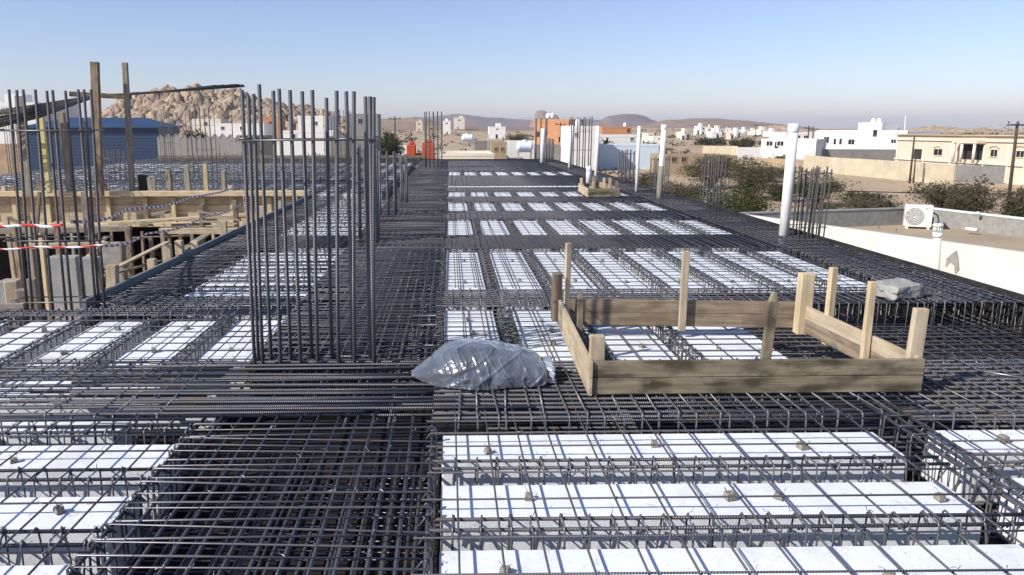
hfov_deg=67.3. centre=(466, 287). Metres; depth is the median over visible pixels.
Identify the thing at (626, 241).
beam cage
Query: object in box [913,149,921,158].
door
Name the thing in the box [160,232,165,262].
timber post
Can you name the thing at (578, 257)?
rib cage
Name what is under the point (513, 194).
rib cage
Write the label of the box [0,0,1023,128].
sky
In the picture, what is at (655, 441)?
spacer block
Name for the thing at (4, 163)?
compound wall
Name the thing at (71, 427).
rib cage
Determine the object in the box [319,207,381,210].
rib cage
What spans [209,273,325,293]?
foam block
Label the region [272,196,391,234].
rebar mesh
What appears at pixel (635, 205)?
rib cage
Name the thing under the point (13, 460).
spacer block
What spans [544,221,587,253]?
foam block
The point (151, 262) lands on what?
timber peg
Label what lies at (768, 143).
window
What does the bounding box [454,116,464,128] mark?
house
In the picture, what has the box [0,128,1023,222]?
ground
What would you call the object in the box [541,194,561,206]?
foam block
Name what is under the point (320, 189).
rebar mesh
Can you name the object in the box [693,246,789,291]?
rib cage
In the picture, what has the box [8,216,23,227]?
timber board
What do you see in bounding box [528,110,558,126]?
red butte
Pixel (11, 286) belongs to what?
timber peg
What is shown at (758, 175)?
acacia bush
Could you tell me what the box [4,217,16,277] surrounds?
timber post
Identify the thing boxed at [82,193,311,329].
edge board
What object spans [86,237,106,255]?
timber board
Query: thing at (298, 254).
rib cage
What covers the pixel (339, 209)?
foam block
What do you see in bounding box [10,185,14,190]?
timber peg
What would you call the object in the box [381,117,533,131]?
brown hill
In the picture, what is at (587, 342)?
rib cage
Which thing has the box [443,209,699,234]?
beam cage
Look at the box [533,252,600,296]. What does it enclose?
foam block
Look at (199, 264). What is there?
beam cage
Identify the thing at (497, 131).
house
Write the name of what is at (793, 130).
plastic pipe
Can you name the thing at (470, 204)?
rib cage
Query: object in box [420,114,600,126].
ridge
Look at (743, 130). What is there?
house
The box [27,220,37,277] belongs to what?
timber post
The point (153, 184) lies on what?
timber peg
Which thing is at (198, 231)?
timber beam
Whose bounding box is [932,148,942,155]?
window
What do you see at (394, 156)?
column cage
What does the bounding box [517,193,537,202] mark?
foam block
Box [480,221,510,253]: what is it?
foam block
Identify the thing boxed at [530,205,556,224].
foam block
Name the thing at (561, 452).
foam block
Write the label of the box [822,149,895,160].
compound wall
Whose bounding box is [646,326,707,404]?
rib cage
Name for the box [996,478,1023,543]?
foam block
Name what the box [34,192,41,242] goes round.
timber pole
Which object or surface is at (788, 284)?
foam block
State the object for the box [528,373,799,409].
stop board
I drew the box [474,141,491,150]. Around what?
shed
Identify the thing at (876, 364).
timber box
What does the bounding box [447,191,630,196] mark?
rebar mesh
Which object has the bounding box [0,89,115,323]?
column cage
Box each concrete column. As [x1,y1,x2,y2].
[0,278,22,302]
[50,255,85,331]
[82,256,100,297]
[102,242,127,284]
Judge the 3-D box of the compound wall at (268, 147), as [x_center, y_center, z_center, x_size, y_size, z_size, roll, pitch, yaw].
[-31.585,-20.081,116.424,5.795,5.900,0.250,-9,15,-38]
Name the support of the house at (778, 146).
on the ground
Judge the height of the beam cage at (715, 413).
0.385 m
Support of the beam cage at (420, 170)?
on the formwork floor
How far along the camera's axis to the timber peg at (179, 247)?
9.50 m
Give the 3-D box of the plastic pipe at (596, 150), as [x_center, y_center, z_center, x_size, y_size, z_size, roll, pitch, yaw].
[3.781,-3.749,22.286,0.130,1.842,0.110,0,12,-1]
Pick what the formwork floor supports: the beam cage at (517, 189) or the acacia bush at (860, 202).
the beam cage at (517, 189)
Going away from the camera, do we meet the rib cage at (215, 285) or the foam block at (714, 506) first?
the foam block at (714, 506)
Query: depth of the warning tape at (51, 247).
6.65 m
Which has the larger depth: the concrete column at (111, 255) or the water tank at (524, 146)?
the water tank at (524, 146)
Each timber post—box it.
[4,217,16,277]
[11,227,23,287]
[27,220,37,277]
[38,238,51,321]
[53,227,62,254]
[70,233,76,254]
[80,192,89,254]
[110,232,113,241]
[119,242,124,280]
[125,228,134,277]
[140,231,145,270]
[148,236,154,258]
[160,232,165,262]
[167,234,171,243]
[199,204,205,244]
[232,200,238,227]
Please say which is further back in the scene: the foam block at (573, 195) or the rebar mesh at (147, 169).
the rebar mesh at (147, 169)
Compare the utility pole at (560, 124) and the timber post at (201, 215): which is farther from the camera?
the utility pole at (560, 124)
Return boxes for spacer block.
[7,453,17,464]
[53,500,64,514]
[60,346,67,354]
[484,444,491,454]
[499,561,512,572]
[524,486,531,501]
[650,436,658,447]
[723,485,736,500]
[772,489,785,500]
[795,435,807,450]
[879,566,897,574]
[933,487,945,501]
[996,429,1009,442]
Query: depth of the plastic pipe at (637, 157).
19.41 m
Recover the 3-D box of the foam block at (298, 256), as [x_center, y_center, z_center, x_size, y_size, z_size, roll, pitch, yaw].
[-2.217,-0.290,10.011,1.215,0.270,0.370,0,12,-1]
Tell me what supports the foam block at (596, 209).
on the formwork floor
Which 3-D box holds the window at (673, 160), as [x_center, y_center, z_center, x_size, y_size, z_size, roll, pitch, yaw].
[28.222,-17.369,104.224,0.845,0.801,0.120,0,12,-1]
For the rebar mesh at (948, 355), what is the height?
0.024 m
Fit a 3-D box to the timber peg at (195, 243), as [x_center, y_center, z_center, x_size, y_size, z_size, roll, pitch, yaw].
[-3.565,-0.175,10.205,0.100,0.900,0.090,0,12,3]
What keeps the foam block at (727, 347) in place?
on the formwork floor
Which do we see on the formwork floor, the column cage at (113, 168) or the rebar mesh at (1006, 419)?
the column cage at (113, 168)
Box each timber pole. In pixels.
[14,96,30,195]
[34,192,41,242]
[39,117,51,191]
[58,112,72,190]
[85,211,101,290]
[90,61,104,195]
[122,62,134,190]
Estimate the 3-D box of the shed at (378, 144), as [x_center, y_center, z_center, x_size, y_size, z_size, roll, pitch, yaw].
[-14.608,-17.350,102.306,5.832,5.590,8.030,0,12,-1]
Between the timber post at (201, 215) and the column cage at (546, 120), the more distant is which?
the column cage at (546, 120)
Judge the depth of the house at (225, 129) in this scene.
194.77 m
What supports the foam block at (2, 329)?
on the formwork floor
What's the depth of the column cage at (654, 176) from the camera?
18.70 m
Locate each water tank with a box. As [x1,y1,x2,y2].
[461,133,473,150]
[516,140,532,158]
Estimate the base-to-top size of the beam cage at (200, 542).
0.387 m
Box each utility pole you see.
[389,116,400,140]
[555,123,565,143]
[908,135,914,182]
[912,155,915,182]
[1006,121,1023,196]
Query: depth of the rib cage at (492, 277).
8.57 m
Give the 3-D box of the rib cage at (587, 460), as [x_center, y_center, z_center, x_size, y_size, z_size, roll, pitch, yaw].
[1.069,0.962,3.697,2.460,0.336,0.185,0,12,-1]
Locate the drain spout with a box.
[965,227,978,231]
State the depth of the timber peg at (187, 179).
18.50 m
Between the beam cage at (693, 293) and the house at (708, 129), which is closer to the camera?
the beam cage at (693, 293)
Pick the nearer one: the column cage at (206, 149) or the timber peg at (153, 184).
the timber peg at (153, 184)
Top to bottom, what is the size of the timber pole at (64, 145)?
1.858 m
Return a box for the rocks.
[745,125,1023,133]
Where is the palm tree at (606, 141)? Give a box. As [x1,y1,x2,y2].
[599,137,614,143]
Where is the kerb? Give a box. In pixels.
[825,190,1013,193]
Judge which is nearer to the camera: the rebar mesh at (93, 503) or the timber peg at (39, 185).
the rebar mesh at (93, 503)
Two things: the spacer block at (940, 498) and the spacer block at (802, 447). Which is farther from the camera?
the spacer block at (802, 447)
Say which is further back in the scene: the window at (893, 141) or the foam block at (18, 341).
the window at (893, 141)
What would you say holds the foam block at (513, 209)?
on the formwork floor
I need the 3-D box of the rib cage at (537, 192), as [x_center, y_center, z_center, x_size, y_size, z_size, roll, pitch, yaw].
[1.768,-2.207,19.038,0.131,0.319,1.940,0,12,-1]
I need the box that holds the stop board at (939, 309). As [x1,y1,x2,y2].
[700,294,971,319]
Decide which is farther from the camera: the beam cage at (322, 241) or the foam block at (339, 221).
the foam block at (339, 221)
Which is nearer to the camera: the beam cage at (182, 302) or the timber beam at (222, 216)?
the beam cage at (182, 302)
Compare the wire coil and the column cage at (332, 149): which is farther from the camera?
the column cage at (332, 149)
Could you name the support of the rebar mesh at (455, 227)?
on the foam block at (594, 223)
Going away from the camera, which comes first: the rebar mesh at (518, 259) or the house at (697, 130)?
the rebar mesh at (518, 259)
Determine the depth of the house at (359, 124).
205.09 m
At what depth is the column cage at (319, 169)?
23.68 m
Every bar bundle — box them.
[0,84,244,127]
[0,360,572,430]
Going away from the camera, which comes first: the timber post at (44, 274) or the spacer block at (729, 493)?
the spacer block at (729, 493)
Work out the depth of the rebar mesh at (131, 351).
5.82 m
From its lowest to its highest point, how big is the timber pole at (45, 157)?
1.860 m
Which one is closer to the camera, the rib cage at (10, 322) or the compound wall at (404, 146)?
the rib cage at (10, 322)
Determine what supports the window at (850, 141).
in the villa at (872, 133)
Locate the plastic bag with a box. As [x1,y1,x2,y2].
[411,338,557,390]
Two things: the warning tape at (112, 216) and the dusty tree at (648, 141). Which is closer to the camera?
the warning tape at (112, 216)
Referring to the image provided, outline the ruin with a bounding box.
[650,153,737,174]
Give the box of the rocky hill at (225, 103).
[88,83,397,147]
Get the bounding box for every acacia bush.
[179,127,211,150]
[627,169,676,191]
[663,179,711,200]
[670,173,806,211]
[686,135,727,145]
[712,156,784,197]
[722,137,760,146]
[747,165,808,181]
[758,180,798,201]
[768,154,785,158]
[780,167,860,204]
[809,201,846,209]
[825,189,909,208]
[834,189,896,206]
[902,179,1012,214]
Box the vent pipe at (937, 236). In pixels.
[931,223,943,269]
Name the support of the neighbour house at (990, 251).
on the ground
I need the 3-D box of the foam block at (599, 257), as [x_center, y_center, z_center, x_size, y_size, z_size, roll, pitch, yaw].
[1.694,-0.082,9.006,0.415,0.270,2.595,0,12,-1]
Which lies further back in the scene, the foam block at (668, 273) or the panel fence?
the panel fence
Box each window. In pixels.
[671,157,677,162]
[681,157,686,162]
[766,141,772,145]
[776,139,783,145]
[824,136,829,143]
[847,139,854,144]
[890,139,896,143]
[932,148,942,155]
[989,149,998,157]
[1015,150,1023,157]
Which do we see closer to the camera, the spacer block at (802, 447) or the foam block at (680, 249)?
the spacer block at (802, 447)
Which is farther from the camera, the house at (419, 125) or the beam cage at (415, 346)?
the house at (419, 125)
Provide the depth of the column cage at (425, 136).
31.44 m
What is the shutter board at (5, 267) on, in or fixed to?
on the ground
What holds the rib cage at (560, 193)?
on the formwork floor
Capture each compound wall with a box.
[0,144,20,173]
[239,135,272,154]
[277,141,279,154]
[399,145,416,166]
[505,140,534,158]
[534,145,559,160]
[703,146,737,154]
[736,147,760,158]
[755,158,803,169]
[803,155,956,185]
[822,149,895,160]
[955,165,1005,183]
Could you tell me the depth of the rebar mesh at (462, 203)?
15.70 m
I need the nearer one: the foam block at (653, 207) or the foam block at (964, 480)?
the foam block at (964, 480)
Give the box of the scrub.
[396,127,1023,196]
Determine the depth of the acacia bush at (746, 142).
225.95 m
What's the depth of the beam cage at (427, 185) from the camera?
22.77 m
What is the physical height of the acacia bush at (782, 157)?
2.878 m
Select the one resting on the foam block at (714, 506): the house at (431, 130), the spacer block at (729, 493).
the spacer block at (729, 493)
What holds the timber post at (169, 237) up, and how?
on the ground
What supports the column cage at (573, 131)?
on the beam cage at (562, 166)
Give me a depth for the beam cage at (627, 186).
22.12 m
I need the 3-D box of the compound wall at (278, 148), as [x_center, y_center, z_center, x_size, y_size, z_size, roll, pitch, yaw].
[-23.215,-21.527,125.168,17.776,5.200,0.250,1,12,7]
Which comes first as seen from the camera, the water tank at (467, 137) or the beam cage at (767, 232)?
the beam cage at (767, 232)
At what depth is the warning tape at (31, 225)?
6.61 m
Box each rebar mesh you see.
[0,171,409,185]
[0,178,399,199]
[0,313,286,365]
[0,410,194,574]
[18,165,412,176]
[103,157,422,171]
[155,249,347,295]
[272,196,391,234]
[410,379,1023,574]
[434,304,795,360]
[440,246,875,288]
[446,219,746,234]
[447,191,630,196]
[447,202,677,210]
[448,171,571,174]
[742,324,1023,385]
[773,334,1023,398]
[889,376,1023,474]
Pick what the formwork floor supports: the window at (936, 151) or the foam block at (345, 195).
the foam block at (345, 195)
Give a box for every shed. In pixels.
[329,136,380,154]
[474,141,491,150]
[490,141,506,158]
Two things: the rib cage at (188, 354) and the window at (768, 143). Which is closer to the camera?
the rib cage at (188, 354)
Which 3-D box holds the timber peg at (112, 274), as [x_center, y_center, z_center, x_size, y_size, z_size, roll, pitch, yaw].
[-3.549,0.213,7.722,0.100,0.900,0.090,4,11,-1]
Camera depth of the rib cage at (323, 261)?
9.26 m
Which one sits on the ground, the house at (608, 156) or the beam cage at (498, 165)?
the house at (608, 156)
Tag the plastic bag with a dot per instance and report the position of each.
(474, 364)
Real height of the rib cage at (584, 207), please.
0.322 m
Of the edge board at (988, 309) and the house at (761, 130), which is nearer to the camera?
the edge board at (988, 309)
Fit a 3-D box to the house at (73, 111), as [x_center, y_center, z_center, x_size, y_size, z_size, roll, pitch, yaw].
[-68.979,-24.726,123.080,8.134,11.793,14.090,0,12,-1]
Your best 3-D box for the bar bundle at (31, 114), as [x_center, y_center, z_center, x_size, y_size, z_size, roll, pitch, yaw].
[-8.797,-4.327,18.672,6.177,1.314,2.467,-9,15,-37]
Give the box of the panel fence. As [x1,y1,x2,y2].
[157,133,242,154]
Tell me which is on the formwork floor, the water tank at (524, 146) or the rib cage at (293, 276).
the rib cage at (293, 276)
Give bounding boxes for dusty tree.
[381,128,419,154]
[502,131,527,139]
[643,140,669,152]
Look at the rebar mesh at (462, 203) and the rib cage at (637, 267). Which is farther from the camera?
the rebar mesh at (462, 203)
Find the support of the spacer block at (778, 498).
on the foam block at (714, 506)
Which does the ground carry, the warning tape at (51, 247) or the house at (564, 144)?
the house at (564, 144)
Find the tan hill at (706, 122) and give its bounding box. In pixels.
[632,118,818,129]
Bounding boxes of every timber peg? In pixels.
[4,279,21,302]
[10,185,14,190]
[15,288,30,321]
[26,278,41,321]
[37,181,40,190]
[106,264,118,288]
[147,177,151,190]
[147,258,157,268]
[151,178,156,190]
[162,244,172,261]
[165,170,172,190]
[174,240,184,255]
[183,165,191,190]
[191,240,199,248]
[203,164,208,190]
[219,221,227,235]
[221,171,226,190]
[241,218,245,224]
[259,206,262,216]
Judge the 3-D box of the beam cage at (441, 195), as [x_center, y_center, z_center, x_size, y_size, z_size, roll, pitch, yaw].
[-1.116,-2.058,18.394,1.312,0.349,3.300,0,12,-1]
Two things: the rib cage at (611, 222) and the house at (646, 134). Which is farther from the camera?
the house at (646, 134)
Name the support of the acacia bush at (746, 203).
on the ground
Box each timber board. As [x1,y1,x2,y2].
[0,234,44,238]
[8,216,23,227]
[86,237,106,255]
[132,234,189,238]
[138,221,152,225]
[171,223,210,225]
[184,224,219,251]
[191,220,238,224]
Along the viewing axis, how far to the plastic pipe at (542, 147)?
36.40 m
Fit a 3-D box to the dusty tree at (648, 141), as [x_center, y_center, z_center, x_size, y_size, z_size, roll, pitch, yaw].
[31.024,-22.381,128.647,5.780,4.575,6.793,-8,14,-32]
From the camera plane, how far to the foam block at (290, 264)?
9.34 m
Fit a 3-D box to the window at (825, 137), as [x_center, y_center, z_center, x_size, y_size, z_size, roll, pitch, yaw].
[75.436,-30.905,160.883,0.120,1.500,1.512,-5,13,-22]
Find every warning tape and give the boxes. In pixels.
[0,224,62,227]
[0,244,103,249]
[70,183,243,223]
[96,203,241,246]
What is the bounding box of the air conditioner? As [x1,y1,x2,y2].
[903,204,948,228]
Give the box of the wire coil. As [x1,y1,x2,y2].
[973,361,1023,377]
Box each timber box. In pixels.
[551,243,929,395]
[578,175,620,196]
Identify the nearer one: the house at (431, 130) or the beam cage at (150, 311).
the beam cage at (150, 311)
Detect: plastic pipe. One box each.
[540,128,544,162]
[568,125,572,173]
[586,166,591,182]
[594,126,599,182]
[635,126,640,191]
[656,125,667,207]
[777,124,799,253]
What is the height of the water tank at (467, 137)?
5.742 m
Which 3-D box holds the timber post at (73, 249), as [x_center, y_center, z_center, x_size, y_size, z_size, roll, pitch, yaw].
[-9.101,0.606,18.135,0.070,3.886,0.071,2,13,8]
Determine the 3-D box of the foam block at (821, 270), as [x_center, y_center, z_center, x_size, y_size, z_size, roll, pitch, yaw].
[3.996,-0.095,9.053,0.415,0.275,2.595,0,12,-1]
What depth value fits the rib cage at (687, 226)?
12.55 m
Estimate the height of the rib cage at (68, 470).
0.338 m
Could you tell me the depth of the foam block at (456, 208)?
15.84 m
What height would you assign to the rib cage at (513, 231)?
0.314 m
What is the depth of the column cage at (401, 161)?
16.54 m
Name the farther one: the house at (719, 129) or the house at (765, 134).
the house at (719, 129)
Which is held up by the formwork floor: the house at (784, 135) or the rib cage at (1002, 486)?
the rib cage at (1002, 486)
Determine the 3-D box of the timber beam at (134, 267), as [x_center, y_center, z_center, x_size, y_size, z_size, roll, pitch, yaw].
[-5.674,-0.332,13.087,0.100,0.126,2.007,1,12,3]
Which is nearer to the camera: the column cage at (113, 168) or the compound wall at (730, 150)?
the column cage at (113, 168)
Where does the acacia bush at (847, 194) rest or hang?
on the ground
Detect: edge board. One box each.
[0,303,27,330]
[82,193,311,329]
[158,155,424,164]
[421,159,550,165]
[554,159,1023,338]
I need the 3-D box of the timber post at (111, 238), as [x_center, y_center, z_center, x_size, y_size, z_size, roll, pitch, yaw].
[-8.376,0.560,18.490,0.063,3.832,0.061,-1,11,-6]
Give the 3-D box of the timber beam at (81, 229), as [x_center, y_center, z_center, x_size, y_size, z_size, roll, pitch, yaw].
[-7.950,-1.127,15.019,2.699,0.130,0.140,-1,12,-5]
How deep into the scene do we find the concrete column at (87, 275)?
12.61 m
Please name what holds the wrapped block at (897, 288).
on the beam cage at (693, 293)
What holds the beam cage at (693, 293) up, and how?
on the formwork floor
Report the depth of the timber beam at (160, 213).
16.94 m
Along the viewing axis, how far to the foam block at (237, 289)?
7.87 m
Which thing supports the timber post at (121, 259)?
on the ground
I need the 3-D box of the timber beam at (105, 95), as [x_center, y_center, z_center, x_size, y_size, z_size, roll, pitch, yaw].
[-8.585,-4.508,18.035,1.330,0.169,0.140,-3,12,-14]
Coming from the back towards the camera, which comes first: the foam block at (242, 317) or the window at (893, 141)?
the window at (893, 141)
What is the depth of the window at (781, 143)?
126.69 m
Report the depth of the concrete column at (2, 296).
10.11 m
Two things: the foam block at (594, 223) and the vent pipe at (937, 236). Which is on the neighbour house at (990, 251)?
the vent pipe at (937, 236)
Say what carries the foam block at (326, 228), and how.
on the formwork floor
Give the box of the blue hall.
[28,118,181,170]
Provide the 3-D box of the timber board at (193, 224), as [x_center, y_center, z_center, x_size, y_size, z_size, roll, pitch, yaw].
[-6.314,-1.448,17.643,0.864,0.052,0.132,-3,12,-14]
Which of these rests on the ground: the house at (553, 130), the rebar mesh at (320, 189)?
the house at (553, 130)
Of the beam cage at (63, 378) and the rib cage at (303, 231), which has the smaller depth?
the beam cage at (63, 378)
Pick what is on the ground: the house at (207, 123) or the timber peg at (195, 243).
the house at (207, 123)
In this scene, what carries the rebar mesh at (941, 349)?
on the rebar mesh at (948, 355)
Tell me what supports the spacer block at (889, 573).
on the foam block at (919, 557)
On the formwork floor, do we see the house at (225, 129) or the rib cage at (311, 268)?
the rib cage at (311, 268)
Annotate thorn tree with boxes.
[674,154,761,186]
[989,187,1023,216]
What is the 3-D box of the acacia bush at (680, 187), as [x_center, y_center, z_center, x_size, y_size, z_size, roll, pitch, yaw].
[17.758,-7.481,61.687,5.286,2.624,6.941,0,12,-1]
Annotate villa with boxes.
[815,118,940,148]
[894,134,1023,184]
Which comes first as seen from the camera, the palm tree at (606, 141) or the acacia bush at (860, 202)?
the acacia bush at (860, 202)
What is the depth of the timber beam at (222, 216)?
17.18 m
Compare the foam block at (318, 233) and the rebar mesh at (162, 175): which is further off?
the rebar mesh at (162, 175)
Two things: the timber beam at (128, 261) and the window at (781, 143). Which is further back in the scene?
the window at (781, 143)
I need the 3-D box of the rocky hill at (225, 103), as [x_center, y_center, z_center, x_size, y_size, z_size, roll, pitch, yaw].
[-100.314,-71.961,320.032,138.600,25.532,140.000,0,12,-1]
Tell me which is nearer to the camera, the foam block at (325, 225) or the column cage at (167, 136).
the foam block at (325, 225)
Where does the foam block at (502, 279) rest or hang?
on the formwork floor
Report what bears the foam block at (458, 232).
on the formwork floor
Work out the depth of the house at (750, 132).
467.51 m
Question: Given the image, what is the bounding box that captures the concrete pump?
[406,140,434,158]
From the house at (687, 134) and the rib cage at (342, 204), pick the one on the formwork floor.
the rib cage at (342, 204)
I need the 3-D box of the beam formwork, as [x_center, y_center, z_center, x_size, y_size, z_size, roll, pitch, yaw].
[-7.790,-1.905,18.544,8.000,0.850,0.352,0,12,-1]
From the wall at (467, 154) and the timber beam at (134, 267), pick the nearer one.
the timber beam at (134, 267)
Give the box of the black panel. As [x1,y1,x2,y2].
[138,175,147,189]
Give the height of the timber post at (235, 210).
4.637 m
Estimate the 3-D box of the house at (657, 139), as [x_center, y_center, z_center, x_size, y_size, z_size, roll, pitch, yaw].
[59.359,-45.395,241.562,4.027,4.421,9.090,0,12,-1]
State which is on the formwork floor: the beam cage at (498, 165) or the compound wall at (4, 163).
the beam cage at (498, 165)
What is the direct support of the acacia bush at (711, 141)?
on the ground
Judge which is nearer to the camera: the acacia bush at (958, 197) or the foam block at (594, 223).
the foam block at (594, 223)
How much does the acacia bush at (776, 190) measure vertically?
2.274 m
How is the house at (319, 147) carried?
on the ground
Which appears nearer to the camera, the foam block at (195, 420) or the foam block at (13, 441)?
the foam block at (13, 441)
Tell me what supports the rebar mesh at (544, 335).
on the foam block at (727, 347)
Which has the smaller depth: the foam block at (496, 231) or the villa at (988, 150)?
the foam block at (496, 231)
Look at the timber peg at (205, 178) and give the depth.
18.48 m
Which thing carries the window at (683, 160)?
in the ruin
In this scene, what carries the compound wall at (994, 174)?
on the ground
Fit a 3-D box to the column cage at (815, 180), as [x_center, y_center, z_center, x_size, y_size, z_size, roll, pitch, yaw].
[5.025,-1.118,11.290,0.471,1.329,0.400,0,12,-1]
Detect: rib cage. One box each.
[0,309,39,334]
[0,309,106,374]
[0,420,200,484]
[0,464,164,536]
[0,525,111,574]
[65,309,174,377]
[155,308,242,372]
[188,283,319,310]
[205,275,327,302]
[217,267,333,292]
[231,259,340,283]
[242,253,345,274]
[280,230,364,248]
[287,226,346,229]
[297,222,364,226]
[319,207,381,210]
[326,203,384,205]
[429,506,1023,550]
[432,452,949,526]
[465,190,470,202]
[468,201,475,224]
[472,218,483,251]
[479,247,499,314]
[487,190,494,204]
[494,201,504,221]
[496,301,527,401]
[504,218,521,251]
[510,190,519,202]
[520,201,534,220]
[523,247,551,310]
[532,190,543,202]
[537,218,559,251]
[547,201,563,220]
[554,190,566,202]
[563,301,617,401]
[569,217,597,251]
[571,247,615,292]
[573,201,592,210]
[599,200,622,219]
[602,217,636,250]
[608,246,673,292]
[625,200,651,219]
[632,217,674,250]
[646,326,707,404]
[651,246,731,289]
[665,217,713,249]
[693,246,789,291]
[736,246,846,316]
[860,400,1023,544]
[971,450,1023,520]
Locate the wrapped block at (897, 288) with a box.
[876,277,924,300]
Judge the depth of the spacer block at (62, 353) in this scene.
5.56 m
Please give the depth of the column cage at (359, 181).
10.65 m
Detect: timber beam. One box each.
[0,225,131,233]
[24,241,109,248]
[69,91,131,99]
[100,260,162,276]
[105,241,169,272]
[107,213,245,224]
[151,210,169,215]
[159,228,235,233]
[197,210,240,220]
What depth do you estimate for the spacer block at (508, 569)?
2.81 m
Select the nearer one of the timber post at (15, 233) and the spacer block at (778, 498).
the spacer block at (778, 498)
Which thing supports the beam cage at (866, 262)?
on the formwork floor
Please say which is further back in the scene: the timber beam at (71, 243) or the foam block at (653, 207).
the foam block at (653, 207)
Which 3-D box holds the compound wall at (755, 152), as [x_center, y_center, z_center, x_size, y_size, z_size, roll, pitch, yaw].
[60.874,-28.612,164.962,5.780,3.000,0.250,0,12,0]
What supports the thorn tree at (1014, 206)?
on the ground
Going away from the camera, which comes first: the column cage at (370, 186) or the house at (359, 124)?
the column cage at (370, 186)
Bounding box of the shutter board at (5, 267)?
[0,227,233,321]
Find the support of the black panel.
on the beam formwork
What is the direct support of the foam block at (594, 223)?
on the formwork floor
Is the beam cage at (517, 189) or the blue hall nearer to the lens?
the beam cage at (517, 189)
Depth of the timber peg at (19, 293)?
7.34 m
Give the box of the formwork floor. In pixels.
[124,167,1023,574]
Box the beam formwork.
[0,190,310,226]
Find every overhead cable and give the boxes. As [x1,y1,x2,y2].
[811,123,1017,135]
[813,123,1009,134]
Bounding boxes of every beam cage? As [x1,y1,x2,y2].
[0,307,296,346]
[0,356,237,470]
[66,413,437,574]
[75,293,308,340]
[91,248,246,333]
[209,233,357,269]
[210,213,304,271]
[244,303,442,410]
[280,195,334,229]
[300,247,444,340]
[346,218,445,271]
[380,201,446,235]
[389,190,446,215]
[397,175,447,202]
[410,160,448,184]
[433,353,939,464]
[435,286,1023,336]
[440,233,784,269]
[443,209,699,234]
[444,195,653,210]
[445,175,599,186]
[447,160,566,174]
[447,186,621,195]
[538,160,599,177]
[578,174,649,196]
[622,189,718,225]
[680,209,841,267]
[785,246,1023,334]
[821,355,1023,461]
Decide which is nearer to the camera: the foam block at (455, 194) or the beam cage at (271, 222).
the beam cage at (271, 222)
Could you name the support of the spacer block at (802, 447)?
on the foam block at (561, 452)
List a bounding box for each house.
[0,94,78,143]
[192,119,228,136]
[211,123,271,153]
[264,116,284,137]
[283,130,340,154]
[297,116,334,129]
[349,114,380,135]
[416,120,422,130]
[427,123,435,136]
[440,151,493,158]
[443,118,450,133]
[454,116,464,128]
[488,123,505,138]
[534,119,582,144]
[560,126,595,169]
[598,144,658,169]
[599,134,636,143]
[600,127,631,134]
[641,133,653,143]
[645,136,660,144]
[676,128,691,137]
[680,130,684,139]
[693,126,701,134]
[694,123,705,133]
[705,125,711,133]
[706,128,721,137]
[714,125,724,134]
[726,128,734,138]
[731,128,741,136]
[739,127,749,132]
[739,207,1023,293]
[747,128,753,134]
[753,127,767,135]
[760,138,826,158]
[763,128,773,136]
[769,132,815,138]
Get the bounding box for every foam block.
[0,322,9,334]
[0,322,79,374]
[0,381,229,428]
[0,421,132,445]
[0,445,181,518]
[0,496,141,574]
[0,565,73,574]
[17,322,150,377]
[104,321,220,377]
[179,292,307,325]
[190,320,288,396]
[194,282,319,302]
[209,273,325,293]
[224,266,332,283]
[236,259,334,271]
[247,253,344,267]
[279,234,357,251]
[287,230,357,234]
[291,226,364,229]
[297,224,364,226]
[302,219,364,222]
[309,216,347,219]
[319,184,346,202]
[321,209,363,210]
[342,184,363,197]
[439,544,1023,574]
[440,482,982,550]
[442,432,905,485]
[444,311,503,402]
[446,253,485,309]
[447,221,473,251]
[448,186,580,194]
[448,193,464,202]
[448,204,468,220]
[471,193,488,202]
[474,204,497,221]
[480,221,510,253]
[490,253,543,316]
[494,193,513,202]
[501,204,526,224]
[513,221,549,253]
[513,311,575,370]
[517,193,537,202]
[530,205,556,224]
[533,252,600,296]
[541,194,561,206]
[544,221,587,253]
[555,203,580,224]
[564,194,586,203]
[577,252,656,292]
[580,203,613,221]
[580,221,624,253]
[583,325,677,359]
[605,203,644,224]
[613,221,663,253]
[619,252,711,292]
[635,203,670,222]
[641,221,701,252]
[650,326,787,359]
[661,252,770,291]
[673,221,738,252]
[704,252,826,291]
[747,252,866,291]
[921,430,1023,501]
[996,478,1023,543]
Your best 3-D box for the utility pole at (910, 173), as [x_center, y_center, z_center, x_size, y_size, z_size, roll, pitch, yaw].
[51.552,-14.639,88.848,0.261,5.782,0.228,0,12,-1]
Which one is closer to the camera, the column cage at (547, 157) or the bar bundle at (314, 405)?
the bar bundle at (314, 405)
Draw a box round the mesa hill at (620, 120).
[590,114,657,126]
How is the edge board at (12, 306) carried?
on the formwork floor
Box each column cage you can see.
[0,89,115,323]
[1,107,20,173]
[103,149,127,184]
[157,110,175,164]
[184,107,217,176]
[192,152,243,184]
[235,84,379,406]
[300,152,323,179]
[323,110,351,174]
[356,144,380,261]
[378,151,397,231]
[399,154,407,211]
[424,111,442,173]
[535,118,547,161]
[544,138,553,163]
[570,116,592,174]
[618,149,634,192]
[649,155,670,206]
[698,153,726,224]
[790,166,833,257]
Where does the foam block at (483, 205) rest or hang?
on the formwork floor
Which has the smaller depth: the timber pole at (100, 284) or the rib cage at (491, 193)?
the timber pole at (100, 284)
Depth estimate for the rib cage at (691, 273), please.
8.58 m
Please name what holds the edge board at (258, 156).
on the formwork floor
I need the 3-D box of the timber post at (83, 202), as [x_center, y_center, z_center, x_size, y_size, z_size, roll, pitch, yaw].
[-7.076,0.716,14.686,0.095,5.065,0.095,-2,11,-10]
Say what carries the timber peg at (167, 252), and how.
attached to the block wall
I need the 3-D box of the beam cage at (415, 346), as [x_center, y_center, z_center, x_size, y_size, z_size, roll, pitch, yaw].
[-0.854,0.486,6.092,1.329,0.387,1.930,0,12,-1]
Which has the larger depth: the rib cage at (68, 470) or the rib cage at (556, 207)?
the rib cage at (556, 207)

